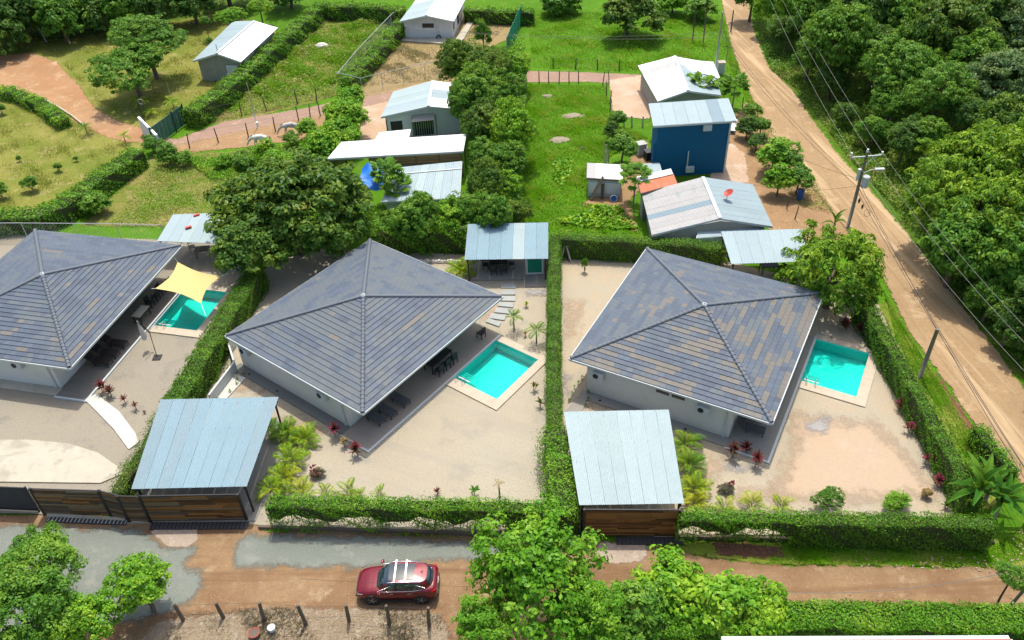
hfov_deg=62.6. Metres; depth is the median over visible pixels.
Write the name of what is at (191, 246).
chair
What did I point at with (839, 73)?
understory tree
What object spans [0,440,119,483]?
concrete apron
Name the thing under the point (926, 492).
garden shrub
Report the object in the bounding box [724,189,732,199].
satellite dish
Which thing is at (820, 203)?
verge weeds
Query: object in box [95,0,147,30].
broadleaf tree
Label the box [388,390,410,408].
sun lounger
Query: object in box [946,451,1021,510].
banana plant
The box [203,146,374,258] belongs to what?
broadleaf tree
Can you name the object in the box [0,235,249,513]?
gravel yard
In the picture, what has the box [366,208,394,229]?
tall shrub
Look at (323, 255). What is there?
stone edging
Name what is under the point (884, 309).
road verge
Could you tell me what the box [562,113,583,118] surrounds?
rock
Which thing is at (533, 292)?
grey gravel patch
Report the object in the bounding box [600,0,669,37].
broadleaf tree
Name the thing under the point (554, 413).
hedge
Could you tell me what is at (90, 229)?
chain link fence
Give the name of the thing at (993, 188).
broadleaf tree
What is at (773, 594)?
round bush
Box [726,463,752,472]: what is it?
grey gravel patch
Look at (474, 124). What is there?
tall shrub
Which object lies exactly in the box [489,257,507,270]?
table
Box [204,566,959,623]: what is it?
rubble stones
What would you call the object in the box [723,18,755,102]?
road shoulder grass
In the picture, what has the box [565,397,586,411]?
white path
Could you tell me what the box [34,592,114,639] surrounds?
broadleaf tree
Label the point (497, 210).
tall shrub
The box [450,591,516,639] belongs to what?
broadleaf tree
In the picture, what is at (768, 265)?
table
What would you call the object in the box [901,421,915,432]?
cordyline
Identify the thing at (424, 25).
window
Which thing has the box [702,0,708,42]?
bare trunk
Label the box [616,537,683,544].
drain grating
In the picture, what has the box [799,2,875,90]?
broadleaf tree
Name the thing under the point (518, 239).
pavilion
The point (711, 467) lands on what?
orange sand patch
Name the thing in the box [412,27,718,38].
power line
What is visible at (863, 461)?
orange sand patch
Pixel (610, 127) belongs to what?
shrub
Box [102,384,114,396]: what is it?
cordyline
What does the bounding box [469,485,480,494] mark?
fan plant
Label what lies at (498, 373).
swimming pool
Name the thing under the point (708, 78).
papaya tree
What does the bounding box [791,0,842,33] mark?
broadleaf tree
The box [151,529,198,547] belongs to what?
concrete patch
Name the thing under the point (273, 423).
areca palm
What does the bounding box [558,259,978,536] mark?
gravel yard
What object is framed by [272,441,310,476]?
areca palm
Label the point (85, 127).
palm tree
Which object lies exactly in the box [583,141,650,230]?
yard dirt
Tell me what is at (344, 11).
hedge
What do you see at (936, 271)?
power line
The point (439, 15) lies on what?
white house
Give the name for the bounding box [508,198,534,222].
tall shrub
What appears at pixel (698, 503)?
areca palm
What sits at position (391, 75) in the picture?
chain link fence
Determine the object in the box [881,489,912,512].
garden shrub
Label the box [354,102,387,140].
yard dirt
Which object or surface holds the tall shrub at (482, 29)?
on the ground at (284, 16)
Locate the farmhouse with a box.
[638,55,720,103]
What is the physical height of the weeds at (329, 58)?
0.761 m
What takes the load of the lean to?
on the ground at (284, 16)
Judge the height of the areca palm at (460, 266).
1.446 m
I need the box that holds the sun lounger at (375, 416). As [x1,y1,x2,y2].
[365,409,386,426]
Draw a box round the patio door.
[413,120,433,135]
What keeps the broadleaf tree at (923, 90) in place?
on the forest ground at (910, 230)
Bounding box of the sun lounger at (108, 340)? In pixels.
[100,334,128,349]
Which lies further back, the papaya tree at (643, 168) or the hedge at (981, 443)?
the papaya tree at (643, 168)
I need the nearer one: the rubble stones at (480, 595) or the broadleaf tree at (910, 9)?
the rubble stones at (480, 595)
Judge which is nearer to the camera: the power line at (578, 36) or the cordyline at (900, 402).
the cordyline at (900, 402)
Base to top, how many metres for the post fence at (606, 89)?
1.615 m
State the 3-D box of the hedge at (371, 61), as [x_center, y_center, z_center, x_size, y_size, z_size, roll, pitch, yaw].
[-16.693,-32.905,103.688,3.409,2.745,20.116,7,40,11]
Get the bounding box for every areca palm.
[254,474,287,502]
[255,417,282,442]
[264,462,301,496]
[269,415,303,446]
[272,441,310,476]
[283,421,320,452]
[283,475,313,498]
[312,482,338,498]
[336,477,360,499]
[347,486,367,499]
[369,483,386,499]
[444,256,476,277]
[673,429,705,456]
[676,446,708,478]
[680,470,714,502]
[684,492,708,512]
[709,494,736,512]
[721,248,728,264]
[736,490,768,513]
[768,493,795,513]
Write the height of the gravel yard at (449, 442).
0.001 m
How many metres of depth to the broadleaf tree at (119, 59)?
93.88 m
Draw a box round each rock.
[315,42,328,47]
[550,136,571,142]
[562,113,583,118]
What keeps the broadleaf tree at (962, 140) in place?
on the forest ground at (910, 230)
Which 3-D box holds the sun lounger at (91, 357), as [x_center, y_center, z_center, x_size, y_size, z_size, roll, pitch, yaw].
[-30.037,2.895,61.195,1.825,0.786,0.640,6,40,10]
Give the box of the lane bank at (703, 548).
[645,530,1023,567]
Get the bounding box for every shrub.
[0,104,5,113]
[0,181,8,196]
[18,176,38,189]
[52,163,61,170]
[77,191,112,213]
[140,134,165,152]
[154,141,178,164]
[172,149,191,165]
[212,152,232,168]
[231,149,255,169]
[254,137,277,155]
[281,130,299,144]
[294,117,318,134]
[309,464,326,478]
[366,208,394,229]
[386,189,440,246]
[428,195,466,233]
[433,37,477,80]
[444,190,485,223]
[446,59,499,118]
[459,94,511,144]
[462,45,514,84]
[466,156,510,196]
[467,190,513,232]
[468,135,513,167]
[469,67,525,107]
[472,18,492,47]
[482,139,527,177]
[483,169,523,201]
[488,95,540,151]
[499,47,533,85]
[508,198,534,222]
[581,258,587,271]
[602,120,621,136]
[605,129,638,163]
[606,110,627,128]
[716,480,735,492]
[733,114,758,138]
[741,103,764,116]
[747,132,767,149]
[751,117,770,134]
[755,135,793,169]
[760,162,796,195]
[775,149,804,166]
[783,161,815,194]
[809,486,845,509]
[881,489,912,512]
[921,488,933,496]
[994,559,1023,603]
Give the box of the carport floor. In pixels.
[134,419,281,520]
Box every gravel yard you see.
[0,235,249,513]
[126,249,549,531]
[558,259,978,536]
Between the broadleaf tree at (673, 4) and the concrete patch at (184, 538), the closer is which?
the concrete patch at (184, 538)
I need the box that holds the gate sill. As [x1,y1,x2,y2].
[47,513,124,520]
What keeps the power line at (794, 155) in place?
attached to the utility pole at (864, 180)
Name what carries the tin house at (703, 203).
on the ground at (284, 16)
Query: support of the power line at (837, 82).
attached to the utility pole at (864, 180)
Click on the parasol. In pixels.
(143, 334)
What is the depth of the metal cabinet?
97.91 m
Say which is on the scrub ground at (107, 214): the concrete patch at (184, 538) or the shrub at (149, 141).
the shrub at (149, 141)
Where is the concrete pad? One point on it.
(461, 36)
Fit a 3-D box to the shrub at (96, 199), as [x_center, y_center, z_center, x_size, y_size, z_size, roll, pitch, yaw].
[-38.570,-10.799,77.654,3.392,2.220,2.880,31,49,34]
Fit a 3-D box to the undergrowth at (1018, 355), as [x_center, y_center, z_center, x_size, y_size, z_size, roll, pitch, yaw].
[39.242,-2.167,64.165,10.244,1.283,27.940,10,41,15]
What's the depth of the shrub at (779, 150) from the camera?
78.04 m
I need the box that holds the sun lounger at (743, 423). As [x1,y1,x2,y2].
[736,416,765,437]
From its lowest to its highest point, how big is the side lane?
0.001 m
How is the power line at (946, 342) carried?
attached to the utility pole at (864, 180)
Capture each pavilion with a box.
[157,213,219,243]
[465,222,548,286]
[721,229,804,268]
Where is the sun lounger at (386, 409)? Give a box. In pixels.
[375,401,397,419]
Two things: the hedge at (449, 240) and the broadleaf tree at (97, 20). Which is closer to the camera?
the hedge at (449, 240)
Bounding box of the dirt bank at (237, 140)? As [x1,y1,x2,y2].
[174,115,324,152]
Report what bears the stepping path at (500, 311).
on the gravel yard at (449, 442)
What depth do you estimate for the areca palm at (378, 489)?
50.99 m
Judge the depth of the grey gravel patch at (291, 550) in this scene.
48.22 m
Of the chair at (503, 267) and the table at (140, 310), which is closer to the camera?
the table at (140, 310)
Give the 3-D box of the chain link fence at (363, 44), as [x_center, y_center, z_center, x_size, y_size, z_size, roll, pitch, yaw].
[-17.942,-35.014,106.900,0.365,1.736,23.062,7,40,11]
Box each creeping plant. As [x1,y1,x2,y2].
[552,157,573,184]
[555,203,637,229]
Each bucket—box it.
[267,623,275,633]
[610,195,616,201]
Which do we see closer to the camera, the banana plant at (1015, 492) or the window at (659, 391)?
the banana plant at (1015, 492)
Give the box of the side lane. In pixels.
[0,514,1023,639]
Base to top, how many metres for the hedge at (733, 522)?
2.759 m
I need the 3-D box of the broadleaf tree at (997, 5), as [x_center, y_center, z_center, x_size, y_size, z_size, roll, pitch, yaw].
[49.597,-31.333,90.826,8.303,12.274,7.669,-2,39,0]
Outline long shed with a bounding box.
[327,134,466,177]
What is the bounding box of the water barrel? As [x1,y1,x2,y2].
[797,188,804,199]
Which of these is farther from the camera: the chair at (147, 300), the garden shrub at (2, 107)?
the garden shrub at (2, 107)
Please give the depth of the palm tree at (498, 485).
50.19 m
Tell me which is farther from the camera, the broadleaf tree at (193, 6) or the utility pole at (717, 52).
the broadleaf tree at (193, 6)
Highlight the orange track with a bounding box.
[0,52,143,142]
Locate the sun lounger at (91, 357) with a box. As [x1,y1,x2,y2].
[83,352,112,367]
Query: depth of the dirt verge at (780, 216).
76.18 m
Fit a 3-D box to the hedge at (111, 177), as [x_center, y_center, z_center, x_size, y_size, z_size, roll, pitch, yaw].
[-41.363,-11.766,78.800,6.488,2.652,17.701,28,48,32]
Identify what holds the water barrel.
on the dirt verge at (780, 216)
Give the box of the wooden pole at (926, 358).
[917,328,939,377]
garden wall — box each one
[208,361,236,399]
[228,341,236,363]
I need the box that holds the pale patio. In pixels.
[710,144,748,182]
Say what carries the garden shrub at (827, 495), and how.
on the orange sand patch at (863, 461)
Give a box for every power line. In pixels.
[310,579,464,586]
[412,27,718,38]
[413,27,717,36]
[721,35,855,185]
[722,32,854,179]
[733,120,854,177]
[764,573,1002,592]
[772,5,850,151]
[792,1,880,149]
[800,35,866,147]
[853,156,1018,364]
[858,193,1023,466]
[859,189,1023,465]
[860,185,1023,477]
[868,150,1023,341]
[883,153,1015,316]
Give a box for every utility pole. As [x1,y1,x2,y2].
[246,82,257,127]
[715,12,722,67]
[846,149,884,228]
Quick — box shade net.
[506,4,521,49]
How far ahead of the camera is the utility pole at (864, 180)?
69.40 m
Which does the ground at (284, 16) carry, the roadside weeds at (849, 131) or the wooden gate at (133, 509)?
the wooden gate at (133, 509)
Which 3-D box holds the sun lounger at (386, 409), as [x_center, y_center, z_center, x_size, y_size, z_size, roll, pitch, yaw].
[-8.546,5.901,56.466,1.825,0.786,0.640,24,46,28]
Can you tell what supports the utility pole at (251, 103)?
on the dirt bank at (237, 140)
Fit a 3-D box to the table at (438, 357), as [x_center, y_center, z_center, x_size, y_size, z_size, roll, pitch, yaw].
[-5.280,2.873,60.058,0.900,0.755,2.200,24,46,28]
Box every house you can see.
[381,161,461,209]
[399,0,464,37]
[642,176,772,241]
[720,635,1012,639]
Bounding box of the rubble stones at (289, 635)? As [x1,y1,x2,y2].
[167,612,447,639]
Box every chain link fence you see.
[0,223,162,239]
[336,61,440,93]
[337,12,394,81]
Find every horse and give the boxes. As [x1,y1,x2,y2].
[247,134,270,146]
[277,122,299,134]
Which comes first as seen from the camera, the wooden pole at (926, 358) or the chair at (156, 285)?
the wooden pole at (926, 358)
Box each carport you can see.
[131,397,282,511]
[564,410,683,530]
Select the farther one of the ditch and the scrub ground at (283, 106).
the scrub ground at (283, 106)
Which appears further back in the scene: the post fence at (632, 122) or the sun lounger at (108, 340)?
the post fence at (632, 122)
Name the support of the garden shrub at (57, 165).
on the lawn at (32, 154)
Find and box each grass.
[0,100,124,208]
[261,529,490,539]
[362,24,503,85]
[512,82,646,233]
[529,10,739,100]
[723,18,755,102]
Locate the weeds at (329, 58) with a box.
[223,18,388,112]
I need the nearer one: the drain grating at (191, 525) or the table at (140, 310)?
the drain grating at (191, 525)
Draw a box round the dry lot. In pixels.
[359,19,511,95]
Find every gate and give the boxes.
[0,486,39,511]
[28,487,111,516]
[99,489,126,519]
[115,495,151,522]
[139,493,247,521]
[148,104,185,139]
[582,508,680,536]
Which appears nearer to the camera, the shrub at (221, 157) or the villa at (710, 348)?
the villa at (710, 348)
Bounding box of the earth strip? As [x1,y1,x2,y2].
[216,20,325,117]
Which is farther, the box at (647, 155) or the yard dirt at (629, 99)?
the yard dirt at (629, 99)
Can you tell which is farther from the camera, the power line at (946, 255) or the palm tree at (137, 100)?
the palm tree at (137, 100)
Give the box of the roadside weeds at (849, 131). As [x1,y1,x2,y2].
[770,64,922,223]
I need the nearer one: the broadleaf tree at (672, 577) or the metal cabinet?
the broadleaf tree at (672, 577)
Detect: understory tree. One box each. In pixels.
[767,14,803,52]
[791,36,828,81]
[815,62,851,100]
[831,101,860,125]
[833,33,878,92]
[853,114,892,147]
[860,24,896,92]
[887,112,934,163]
[895,13,940,87]
[906,115,950,157]
[942,92,987,130]
[962,279,1015,321]
[985,296,1023,348]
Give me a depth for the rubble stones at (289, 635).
44.58 m
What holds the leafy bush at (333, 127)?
on the scrub ground at (107, 214)
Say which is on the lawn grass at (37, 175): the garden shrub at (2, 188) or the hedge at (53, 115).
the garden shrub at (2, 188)
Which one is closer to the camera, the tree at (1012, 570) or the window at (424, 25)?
the tree at (1012, 570)
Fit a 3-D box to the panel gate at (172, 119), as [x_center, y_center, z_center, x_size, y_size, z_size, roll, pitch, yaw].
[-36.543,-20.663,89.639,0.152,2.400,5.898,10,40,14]
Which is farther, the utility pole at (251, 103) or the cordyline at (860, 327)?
the utility pole at (251, 103)
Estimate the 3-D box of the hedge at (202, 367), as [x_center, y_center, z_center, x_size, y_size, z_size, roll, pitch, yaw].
[-21.459,1.169,61.787,2.696,2.993,16.326,4,39,7]
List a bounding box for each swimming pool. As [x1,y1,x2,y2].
[150,285,233,337]
[446,336,547,410]
[798,334,877,407]
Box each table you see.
[131,305,150,323]
[194,245,210,258]
[424,347,451,373]
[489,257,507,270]
[759,263,778,274]
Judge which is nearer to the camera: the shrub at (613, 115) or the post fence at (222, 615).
the post fence at (222, 615)
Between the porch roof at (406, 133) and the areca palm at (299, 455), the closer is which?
the areca palm at (299, 455)
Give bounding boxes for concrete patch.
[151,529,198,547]
[593,542,646,563]
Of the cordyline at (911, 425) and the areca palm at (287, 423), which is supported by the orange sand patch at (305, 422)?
the areca palm at (287, 423)
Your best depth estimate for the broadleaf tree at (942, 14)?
85.27 m
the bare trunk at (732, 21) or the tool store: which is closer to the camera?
the tool store
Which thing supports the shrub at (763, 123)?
on the ground at (284, 16)
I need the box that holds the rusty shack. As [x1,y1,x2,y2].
[637,169,677,219]
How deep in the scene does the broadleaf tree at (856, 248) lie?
60.66 m
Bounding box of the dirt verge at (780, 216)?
[729,103,848,242]
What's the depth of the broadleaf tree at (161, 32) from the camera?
97.70 m
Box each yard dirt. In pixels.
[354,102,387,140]
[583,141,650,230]
[609,75,649,118]
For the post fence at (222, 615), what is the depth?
44.29 m
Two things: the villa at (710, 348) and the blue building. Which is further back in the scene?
the blue building
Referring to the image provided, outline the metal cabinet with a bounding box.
[716,60,725,74]
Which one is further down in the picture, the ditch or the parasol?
the ditch
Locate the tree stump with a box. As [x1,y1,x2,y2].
[247,627,259,639]
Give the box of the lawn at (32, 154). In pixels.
[0,12,275,210]
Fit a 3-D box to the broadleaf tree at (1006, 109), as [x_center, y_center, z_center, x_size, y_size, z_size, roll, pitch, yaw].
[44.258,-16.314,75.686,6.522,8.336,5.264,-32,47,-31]
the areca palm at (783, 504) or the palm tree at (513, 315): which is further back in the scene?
the palm tree at (513, 315)
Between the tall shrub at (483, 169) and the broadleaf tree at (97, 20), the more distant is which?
the broadleaf tree at (97, 20)
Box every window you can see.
[225,65,239,74]
[422,23,433,27]
[656,389,668,395]
[672,394,684,400]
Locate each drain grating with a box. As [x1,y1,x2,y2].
[46,516,126,524]
[149,522,248,529]
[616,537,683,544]
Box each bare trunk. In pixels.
[692,8,695,39]
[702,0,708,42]
[730,10,733,31]
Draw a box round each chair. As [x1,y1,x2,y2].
[143,295,154,308]
[150,289,160,301]
[154,282,166,295]
[187,243,194,252]
[434,363,444,376]
[441,358,450,370]
[447,352,457,365]
[476,327,485,339]
[482,260,488,269]
[490,266,496,274]
[500,265,506,274]
[508,259,514,268]
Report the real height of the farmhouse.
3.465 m
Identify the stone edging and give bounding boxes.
[322,252,349,256]
[417,259,459,263]
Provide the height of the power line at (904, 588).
1.914 m
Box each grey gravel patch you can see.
[0,525,202,635]
[233,533,499,570]
[526,289,545,295]
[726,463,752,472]
[805,416,829,433]
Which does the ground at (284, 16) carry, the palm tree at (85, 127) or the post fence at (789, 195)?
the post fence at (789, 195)
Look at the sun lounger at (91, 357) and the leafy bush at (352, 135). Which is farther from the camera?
the leafy bush at (352, 135)
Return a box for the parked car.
[356,559,439,604]
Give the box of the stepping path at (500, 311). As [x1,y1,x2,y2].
[486,283,515,326]
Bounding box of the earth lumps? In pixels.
[714,542,783,557]
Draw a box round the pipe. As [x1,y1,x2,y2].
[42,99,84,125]
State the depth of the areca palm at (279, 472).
52.03 m
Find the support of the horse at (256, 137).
on the dirt bank at (237, 140)
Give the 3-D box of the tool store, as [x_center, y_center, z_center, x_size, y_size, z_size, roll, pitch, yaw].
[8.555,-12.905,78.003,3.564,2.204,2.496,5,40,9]
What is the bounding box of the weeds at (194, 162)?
[186,139,303,179]
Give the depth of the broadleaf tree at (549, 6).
113.45 m
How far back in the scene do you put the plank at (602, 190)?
76.86 m
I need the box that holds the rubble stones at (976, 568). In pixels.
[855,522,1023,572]
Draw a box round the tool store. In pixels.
[586,163,622,197]
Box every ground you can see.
[0,0,297,40]
[0,0,1023,639]
[80,144,344,226]
[141,606,448,639]
[209,21,389,123]
[749,3,1023,384]
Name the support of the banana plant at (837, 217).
on the dirt verge at (780, 216)
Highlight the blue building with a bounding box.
[649,98,736,175]
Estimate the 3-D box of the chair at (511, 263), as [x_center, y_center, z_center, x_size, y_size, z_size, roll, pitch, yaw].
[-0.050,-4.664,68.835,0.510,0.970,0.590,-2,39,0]
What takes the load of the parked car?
on the side lane
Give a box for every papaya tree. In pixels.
[369,156,403,190]
[378,171,412,197]
[618,161,652,205]
[686,72,703,83]
[688,70,720,88]
[711,78,732,98]
[719,71,751,108]
[786,139,804,168]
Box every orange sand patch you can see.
[236,384,261,391]
[277,417,322,449]
[483,304,498,315]
[563,302,582,335]
[701,460,721,484]
[735,487,784,499]
[770,414,936,504]
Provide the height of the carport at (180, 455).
3.014 m
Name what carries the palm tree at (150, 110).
on the lawn at (32, 154)
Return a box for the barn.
[193,20,277,80]
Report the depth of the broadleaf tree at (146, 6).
111.82 m
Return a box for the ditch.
[933,373,973,429]
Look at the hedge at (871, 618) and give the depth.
41.89 m
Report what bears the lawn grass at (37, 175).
on the lawn at (32, 154)
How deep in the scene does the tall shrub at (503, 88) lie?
84.77 m
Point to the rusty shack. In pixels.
(661, 179)
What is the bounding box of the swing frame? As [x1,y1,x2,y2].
[561,246,571,261]
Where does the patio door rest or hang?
in the bungalow
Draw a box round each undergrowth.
[0,1,225,40]
[268,78,361,168]
[366,199,461,228]
[465,33,527,219]
[753,1,1023,279]
[953,216,1023,370]
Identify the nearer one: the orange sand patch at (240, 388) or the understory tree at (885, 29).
the orange sand patch at (240, 388)
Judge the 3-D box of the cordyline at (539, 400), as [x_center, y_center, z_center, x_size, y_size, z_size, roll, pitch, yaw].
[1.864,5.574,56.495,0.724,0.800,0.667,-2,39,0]
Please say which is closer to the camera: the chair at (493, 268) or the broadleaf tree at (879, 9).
the chair at (493, 268)
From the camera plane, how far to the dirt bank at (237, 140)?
89.20 m
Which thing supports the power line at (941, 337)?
attached to the utility pole at (864, 180)
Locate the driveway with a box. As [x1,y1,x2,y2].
[165,71,637,145]
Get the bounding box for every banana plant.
[821,209,846,230]
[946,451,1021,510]
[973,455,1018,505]
[973,462,1023,518]
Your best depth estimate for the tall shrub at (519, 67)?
93.19 m
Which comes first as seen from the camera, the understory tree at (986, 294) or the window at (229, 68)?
the understory tree at (986, 294)
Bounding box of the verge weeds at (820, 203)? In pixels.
[742,106,831,209]
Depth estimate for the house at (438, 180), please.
75.56 m
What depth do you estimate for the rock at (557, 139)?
86.71 m
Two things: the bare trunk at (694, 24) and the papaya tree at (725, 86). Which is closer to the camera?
the papaya tree at (725, 86)
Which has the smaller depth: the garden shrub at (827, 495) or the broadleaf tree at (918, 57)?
the garden shrub at (827, 495)
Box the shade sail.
[151,258,227,315]
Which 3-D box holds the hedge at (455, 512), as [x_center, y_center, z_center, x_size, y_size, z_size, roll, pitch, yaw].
[-7.136,11.007,48.595,14.691,2.858,2.003,0,39,3]
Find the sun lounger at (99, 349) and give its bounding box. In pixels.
[91,343,120,358]
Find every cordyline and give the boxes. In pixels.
[94,378,105,392]
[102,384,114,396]
[327,420,341,437]
[340,435,349,446]
[348,440,361,454]
[530,381,538,390]
[535,397,544,406]
[725,441,741,457]
[740,440,752,452]
[751,449,763,466]
[838,317,851,330]
[855,322,864,335]
[895,397,905,410]
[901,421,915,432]
[922,453,935,463]
[933,472,944,485]
[942,499,951,507]
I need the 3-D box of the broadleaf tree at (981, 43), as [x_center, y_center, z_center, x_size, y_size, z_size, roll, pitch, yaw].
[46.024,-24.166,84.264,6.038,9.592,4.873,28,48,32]
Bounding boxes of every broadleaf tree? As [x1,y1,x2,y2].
[0,0,31,55]
[0,520,89,603]
[0,558,81,639]
[1,0,57,39]
[32,0,100,43]
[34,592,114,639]
[63,0,122,31]
[83,40,166,98]
[93,550,172,625]
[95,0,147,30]
[106,13,188,79]
[132,0,192,20]
[167,0,218,23]
[198,16,211,35]
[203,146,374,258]
[208,217,290,274]
[213,6,247,24]
[227,0,232,6]
[246,0,274,22]
[269,0,302,8]
[329,175,372,211]
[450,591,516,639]
[465,492,612,639]
[540,0,583,14]
[547,573,626,639]
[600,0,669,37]
[654,0,688,12]
[682,0,719,19]
[734,0,752,21]
[751,0,800,37]
[772,218,887,316]
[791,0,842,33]
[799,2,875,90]
[837,0,909,72]
[856,32,949,118]
[867,79,921,120]
[876,0,937,64]
[900,153,992,235]
[901,60,979,116]
[904,118,1023,202]
[905,0,1000,55]
[917,191,1019,287]
[939,164,1023,255]
[945,27,1010,121]
[951,0,1021,33]
[957,220,1023,298]
[959,47,1023,102]
[959,114,1023,209]
[972,91,1023,132]
[986,0,1023,48]
[1011,199,1023,214]
[1014,275,1023,306]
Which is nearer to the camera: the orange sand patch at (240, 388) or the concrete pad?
the orange sand patch at (240, 388)
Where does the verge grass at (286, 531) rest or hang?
on the grey gravel patch at (291, 550)
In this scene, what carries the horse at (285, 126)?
on the dirt bank at (237, 140)
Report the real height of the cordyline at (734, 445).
1.485 m
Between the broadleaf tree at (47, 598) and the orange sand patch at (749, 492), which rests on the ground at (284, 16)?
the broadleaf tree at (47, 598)
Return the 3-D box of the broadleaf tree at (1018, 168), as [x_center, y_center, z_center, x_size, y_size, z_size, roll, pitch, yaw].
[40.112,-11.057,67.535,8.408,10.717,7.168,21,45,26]
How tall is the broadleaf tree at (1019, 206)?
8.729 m
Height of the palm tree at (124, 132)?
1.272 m
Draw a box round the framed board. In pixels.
[526,259,543,274]
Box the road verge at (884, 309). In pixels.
[878,301,996,509]
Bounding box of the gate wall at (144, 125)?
[137,116,158,145]
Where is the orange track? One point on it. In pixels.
(50, 80)
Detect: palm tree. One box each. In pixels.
[78,122,92,133]
[116,130,130,142]
[126,96,149,108]
[143,108,157,116]
[162,96,180,108]
[493,478,504,497]
[505,309,522,330]
[523,321,547,342]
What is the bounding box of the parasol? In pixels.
[137,321,161,360]
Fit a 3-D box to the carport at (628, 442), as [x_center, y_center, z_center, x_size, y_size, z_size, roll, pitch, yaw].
[6.593,9.006,50.439,6.488,3.014,7.234,-2,39,0]
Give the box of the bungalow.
[381,80,462,136]
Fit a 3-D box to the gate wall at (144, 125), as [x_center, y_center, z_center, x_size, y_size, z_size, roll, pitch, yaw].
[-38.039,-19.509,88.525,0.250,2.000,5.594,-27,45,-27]
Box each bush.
[205,36,212,43]
[262,148,285,161]
[281,151,296,160]
[304,127,341,163]
[321,99,354,120]
[321,114,352,144]
[337,83,364,103]
[339,122,362,141]
[342,103,370,123]
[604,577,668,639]
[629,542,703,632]
[676,566,762,638]
[742,574,797,635]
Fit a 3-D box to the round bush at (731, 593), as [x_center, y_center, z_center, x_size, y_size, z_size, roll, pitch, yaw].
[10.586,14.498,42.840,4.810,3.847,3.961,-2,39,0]
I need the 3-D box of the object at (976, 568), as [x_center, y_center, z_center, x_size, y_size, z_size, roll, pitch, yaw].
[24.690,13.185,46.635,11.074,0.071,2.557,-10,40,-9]
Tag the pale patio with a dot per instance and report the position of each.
(736, 168)
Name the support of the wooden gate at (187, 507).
on the ground at (284, 16)
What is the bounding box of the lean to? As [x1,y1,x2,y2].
[696,227,763,257]
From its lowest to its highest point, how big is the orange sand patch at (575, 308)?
0.001 m
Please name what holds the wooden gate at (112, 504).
on the ground at (284, 16)
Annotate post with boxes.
[137,99,144,120]
[1007,590,1022,607]
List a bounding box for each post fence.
[173,601,430,626]
[186,102,320,147]
[210,87,316,120]
[538,70,578,82]
[552,57,619,70]
[602,71,611,111]
[615,116,643,126]
[742,97,798,218]
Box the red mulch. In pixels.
[712,542,785,558]
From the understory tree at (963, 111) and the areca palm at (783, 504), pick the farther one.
the understory tree at (963, 111)
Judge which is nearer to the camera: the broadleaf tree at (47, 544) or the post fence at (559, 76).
the broadleaf tree at (47, 544)
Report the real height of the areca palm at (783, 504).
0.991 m
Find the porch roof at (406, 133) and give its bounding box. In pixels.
[375,129,410,152]
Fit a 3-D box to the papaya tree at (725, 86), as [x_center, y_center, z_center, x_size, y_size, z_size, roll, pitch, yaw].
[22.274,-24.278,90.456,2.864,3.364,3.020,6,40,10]
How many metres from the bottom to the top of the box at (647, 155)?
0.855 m
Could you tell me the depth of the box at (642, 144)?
83.20 m
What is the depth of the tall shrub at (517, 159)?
76.81 m
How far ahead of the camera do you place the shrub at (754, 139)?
82.73 m
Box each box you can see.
[635,140,646,155]
[643,148,650,160]
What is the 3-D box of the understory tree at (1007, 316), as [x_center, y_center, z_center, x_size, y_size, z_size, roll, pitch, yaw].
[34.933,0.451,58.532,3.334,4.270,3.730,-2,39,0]
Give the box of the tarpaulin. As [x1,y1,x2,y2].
[360,163,385,213]
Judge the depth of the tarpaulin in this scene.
75.50 m
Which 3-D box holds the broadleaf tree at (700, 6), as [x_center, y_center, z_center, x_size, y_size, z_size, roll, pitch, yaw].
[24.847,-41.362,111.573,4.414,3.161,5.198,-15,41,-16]
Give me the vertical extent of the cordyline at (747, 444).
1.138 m
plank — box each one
[590,176,603,199]
[601,183,603,198]
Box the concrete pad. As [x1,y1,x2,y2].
[401,22,472,44]
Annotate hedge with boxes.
[0,84,72,129]
[0,144,150,237]
[159,266,273,420]
[180,3,325,128]
[264,491,514,534]
[312,0,406,23]
[340,18,405,88]
[366,213,470,256]
[463,5,536,26]
[497,497,582,535]
[530,423,586,535]
[540,232,566,429]
[559,229,725,265]
[577,591,1023,639]
[673,503,802,545]
[786,505,1001,555]
[850,299,990,516]
[962,423,1022,484]
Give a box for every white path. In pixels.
[85,394,138,449]
[217,374,245,397]
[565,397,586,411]
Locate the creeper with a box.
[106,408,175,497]
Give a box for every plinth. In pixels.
[258,525,578,538]
[678,534,994,543]
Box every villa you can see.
[0,228,182,402]
[225,238,502,453]
[568,247,822,463]
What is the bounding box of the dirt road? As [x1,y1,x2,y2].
[721,0,1023,482]

